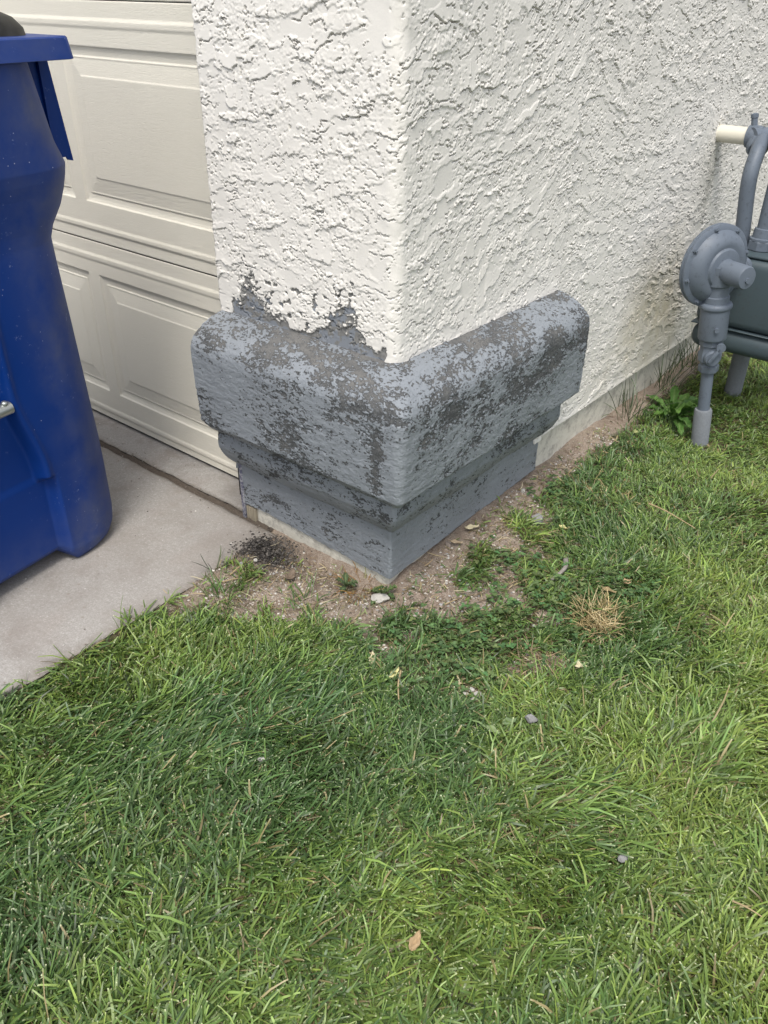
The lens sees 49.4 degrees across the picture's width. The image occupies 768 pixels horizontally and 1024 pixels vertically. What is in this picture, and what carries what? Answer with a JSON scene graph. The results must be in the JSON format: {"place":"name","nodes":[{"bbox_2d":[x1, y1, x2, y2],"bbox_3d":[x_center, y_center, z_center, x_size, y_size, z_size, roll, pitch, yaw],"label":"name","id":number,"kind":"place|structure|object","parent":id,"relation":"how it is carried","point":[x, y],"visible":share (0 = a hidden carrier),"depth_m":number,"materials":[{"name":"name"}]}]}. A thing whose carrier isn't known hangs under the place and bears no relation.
{"place":"outdoors","nodes":[
{"label":"outdoors","id":0,"kind":"place"},
{"bbox_2d":[0,447,276,698],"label":"driveway","id":1,"kind":"structure","parent":0,"point":[42,612],"depth_m":1.84,"materials":[{"name":"concrete"}]},
{"bbox_2d":[0,12,112,583],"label":"recycling bin","id":2,"kind":"object","parent":1,"relation":"on","point":[54,492],"visible":1,"depth_m":1.62,"materials":[{"name":"blue plastic"}]},
{"bbox_2d":[1,423,257,682],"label":"driveway grit","id":3,"kind":"object","parent":1,"relation":"on","point":[135,535],"visible":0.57,"depth_m":2.05,"materials":[{"name":"grey gravel"}]},
{"bbox_2d":[99,440,272,531],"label":"joint dirt","id":4,"kind":"structure","parent":1,"relation":"on","point":[228,507],"depth_m":2.17,"materials":[{"name":"brown soil"}]},
{"bbox_2d":[92,409,242,511],"bbox_3d":[-1.907,-1.674,4.800,6.564,0.121,2.991,24,39,32],"label":"garage threshold","id":5,"kind":"object","parent":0,"point":[218,484],"visible":0.16,"depth_m":2.27,"materials":[{"name":"concrete"}]},
{"bbox_2d":[0,351,767,1023],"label":"grass","id":6,"kind":"structure","parent":0,"point":[90,823],"depth_m":1.33,"materials":[{"name":"green plant"}]},
{"bbox_2d":[389,667,398,677],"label":"fallen leaf","id":7,"kind":"object","parent":6,"relation":"on","point":[396,671],"visible":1,"depth_m":1.56,"materials":[{"name":"yellow plant"}]},
{"bbox_2d":[397,670,401,704],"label":"twig","id":8,"kind":"object","parent":6,"relation":"on","point":[400,671],"visible":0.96,"depth_m":1.54,"materials":[{"name":"beige wood"}]},
{"bbox_2d":[408,930,420,950],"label":"fallen leaf","id":9,"kind":"object","parent":6,"relation":"on","point":[414,942],"visible":1,"depth_m":1.12,"materials":[{"name":"beige plant"}]},
{"bbox_2d":[486,725,500,733],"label":"fallen leaf","id":10,"kind":"object","parent":6,"relation":"on","point":[493,727],"visible":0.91,"depth_m":1.45,"materials":[{"name":"green plant"}]},
{"bbox_2d":[503,717,516,724],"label":"fallen leaf","id":11,"kind":"object","parent":6,"relation":"on","point":[508,719],"visible":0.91,"depth_m":1.47,"materials":[{"name":"green plant"}]},
{"bbox_2d":[551,557,567,579],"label":"twig","id":12,"kind":"object","parent":6,"relation":"on","point":[563,569],"visible":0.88,"depth_m":1.86,"materials":[{"name":"grey wood"}]},
{"bbox_2d":[575,661,586,667],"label":"fallen leaf","id":13,"kind":"object","parent":6,"relation":"on","point":[578,664],"visible":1,"depth_m":1.59,"materials":[{"name":"yellow plant"}]},
{"bbox_2d":[601,586,616,592],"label":"fallen leaf","id":14,"kind":"object","parent":6,"relation":"on","point":[608,589],"visible":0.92,"depth_m":1.79,"materials":[{"name":"beige plant"}]},
{"bbox_2d":[649,503,695,528],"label":"twig","id":15,"kind":"object","parent":6,"relation":"on","point":[670,513],"visible":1,"depth_m":2.03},
{"bbox_2d":[732,900,761,916],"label":"twig","id":16,"kind":"object","parent":6,"relation":"on","point":[736,902],"visible":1,"depth_m":1.15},
{"bbox_2d":[0,347,767,1023],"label":"ground","id":17,"kind":"structure","parent":0,"point":[578,443],"depth_m":1.85,"materials":[{"name":"soil"}]},
{"bbox_2d":[62,673,87,695],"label":"grass sprig","id":18,"kind":"object","parent":17,"relation":"on","point":[71,681],"depth_m":1.54,"materials":[{"name":"green plant"}]},
{"bbox_2d":[165,606,217,648],"bbox_3d":[-0.379,0.225,1.671,0.115,0.076,0.151,2,32,2],"label":"grass sprig","id":19,"kind":"object","parent":17,"relation":"on","point":[189,622],"depth_m":1.69,"materials":[{"name":"green plant"}]},
{"bbox_2d":[194,545,222,573],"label":"grass sprig","id":20,"kind":"object","parent":17,"relation":"on","point":[217,562],"depth_m":1.83,"materials":[{"name":"green plant"}]},
{"bbox_2d":[187,566,248,617],"bbox_3d":[-0.339,0.167,1.747,0.154,0.076,0.132,24,39,32],"label":"grass sprig","id":21,"kind":"object","parent":17,"relation":"on","point":[216,590],"depth_m":1.77,"materials":[{"name":"green plant"}]},
{"bbox_2d":[208,528,311,581],"bbox_3d":[-0.277,0.086,1.878,0.237,0.047,0.197,24,39,32],"label":"dirt pile","id":22,"kind":"object","parent":17,"relation":"on","point":[256,542],"visible":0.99,"depth_m":1.88,"materials":[{"name":"black soil"}]},
{"bbox_2d":[285,568,294,579],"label":"fallen leaf","id":23,"kind":"object","parent":17,"relation":"on","point":[290,575],"visible":1,"depth_m":1.82,"materials":[{"name":"brown plant"}]},
{"bbox_2d":[273,570,339,616],"bbox_3d":[-0.171,0.185,1.747,0.130,0.057,0.112,-18,37,-27],"label":"grass sprig","id":24,"kind":"object","parent":17,"relation":"on","point":[304,597],"depth_m":1.77,"materials":[{"name":"green plant"}]},
{"bbox_2d":[336,572,357,592],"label":"creeping weed","id":25,"kind":"object","parent":17,"relation":"on","point":[346,578],"visible":1,"depth_m":1.82,"materials":[{"name":"green plant"}]},
{"bbox_2d":[329,560,385,606],"bbox_3d":[-0.053,0.140,1.823,0.148,0.078,0.158,24,39,32],"label":"straw tuft","id":26,"kind":"object","parent":17,"relation":"on","point":[349,593],"visible":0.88,"depth_m":1.82,"materials":[{"name":"brown plant"}]},
{"bbox_2d":[371,593,389,603],"bbox_3d":[-0.008,0.183,1.776,0.040,0.019,0.026,0,32,-1],"label":"stone","id":27,"kind":"object","parent":17,"relation":"on","point":[380,597],"visible":1,"depth_m":1.77,"materials":[{"name":"white stone"}]},
{"bbox_2d":[0,0,767,584],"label":"house","id":28,"kind":"structure","parent":17,"relation":"on","point":[386,292],"depth_m":1.72,"materials":[{"name":"paint"}]},
{"bbox_2d":[0,0,237,477],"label":"garage door","id":29,"kind":"structure","parent":28,"relation":"in","point":[132,236],"depth_m":1.99,"materials":[{"name":"paint"}]},
{"bbox_2d":[371,584,396,604],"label":"creeping weed","id":30,"kind":"object","parent":17,"relation":"on","point":[377,590],"visible":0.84,"depth_m":1.78,"materials":[{"name":"green plant"}]},
{"bbox_2d":[169,424,719,710],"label":"straw litter","id":31,"kind":"object","parent":17,"relation":"on","point":[341,617],"visible":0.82,"depth_m":1.79,"materials":[{"name":"beige plant"}]},
{"bbox_2d":[450,539,462,543],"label":"fallen leaf","id":32,"kind":"object","parent":17,"relation":"on","point":[455,541],"visible":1,"depth_m":1.91,"materials":[{"name":"beige plant"}]},
{"bbox_2d":[465,524,478,528],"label":"fallen leaf","id":33,"kind":"object","parent":17,"relation":"on","point":[470,526],"visible":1,"depth_m":1.94,"materials":[{"name":"beige plant"}]},
{"bbox_2d":[333,469,680,743],"bbox_3d":[0.325,0.170,1.763,0.469,0.076,0.950,24,39,32],"label":"clover","id":34,"kind":"object","parent":17,"relation":"on","point":[511,601],"visible":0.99,"depth_m":1.72,"materials":[{"name":"green plant"}]},
{"bbox_2d":[525,714,537,723],"bbox_3d":[0.260,0.366,1.476,0.025,0.020,0.013,11,24,-5],"label":"stone","id":35,"kind":"object","parent":17,"relation":"on","point":[530,718],"visible":1,"depth_m":1.47,"materials":[{"name":"white stone"}]},
{"bbox_2d":[532,513,542,522],"bbox_3d":[0.370,0.018,2.018,0.028,0.025,0.038,-5,34,7],"label":"stone","id":36,"kind":"object","parent":17,"relation":"on","point":[539,516],"visible":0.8,"depth_m":2.01,"materials":[{"name":"white stone"}]},
{"bbox_2d":[514,633,587,688],"bbox_3d":[0.309,0.287,1.607,0.178,0.057,0.165,-8,33,-13],"label":"straw tuft","id":37,"kind":"object","parent":17,"relation":"on","point":[553,655],"visible":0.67,"depth_m":1.62,"materials":[{"name":"green plant"}]},
{"bbox_2d":[558,585,640,646],"bbox_3d":[0.452,0.206,1.720,0.204,0.078,0.206,24,39,32],"label":"straw tuft","id":38,"kind":"object","parent":17,"relation":"on","point":[591,616],"visible":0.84,"depth_m":1.72,"materials":[{"name":"beige plant"}]},
{"bbox_2d":[581,481,639,516],"bbox_3d":[0.570,-0.035,2.122,0.148,0.056,0.155,-5,33,-9],"label":"straw tuft","id":39,"kind":"object","parent":17,"relation":"on","point":[608,497],"visible":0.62,"depth_m":2.14,"materials":[{"name":"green plant"}]},
{"bbox_2d":[618,855,627,862],"bbox_3d":[0.354,0.513,1.238,0.017,0.014,0.013,-16,40,-29],"label":"stone","id":40,"kind":"object","parent":17,"relation":"on","point":[622,858],"visible":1,"depth_m":1.23,"materials":[{"name":"white stone"}]},
{"bbox_2d":[601,378,682,432],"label":"wall grass","id":41,"kind":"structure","parent":17,"relation":"on","point":[630,406],"depth_m":2.45,"materials":[{"name":"green plant"}]},
{"bbox_2d":[643,385,698,435],"bbox_3d":[0.857,-0.317,2.497,0.171,0.090,0.208,17,36,24],"label":"broadleaf weed","id":42,"kind":"object","parent":17,"relation":"on","point":[685,406],"visible":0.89,"depth_m":2.51,"materials":[{"name":"green plant"}]},
{"bbox_2d":[647,336,699,392],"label":"wall grass","id":43,"kind":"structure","parent":17,"relation":"on","point":[659,378],"depth_m":2.64,"materials":[{"name":"green plant"}]},
{"bbox_2d":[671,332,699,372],"bbox_3d":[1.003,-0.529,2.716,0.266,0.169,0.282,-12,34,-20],"label":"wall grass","id":44,"kind":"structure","parent":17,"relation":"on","point":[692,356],"depth_m":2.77,"materials":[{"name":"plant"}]},
{"bbox_2d":[679,113,767,446],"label":"gas meter","id":45,"kind":"object","parent":17,"relation":"on","point":[723,278],"visible":0.99,"depth_m":2.27,"materials":[{"name":"paint"}]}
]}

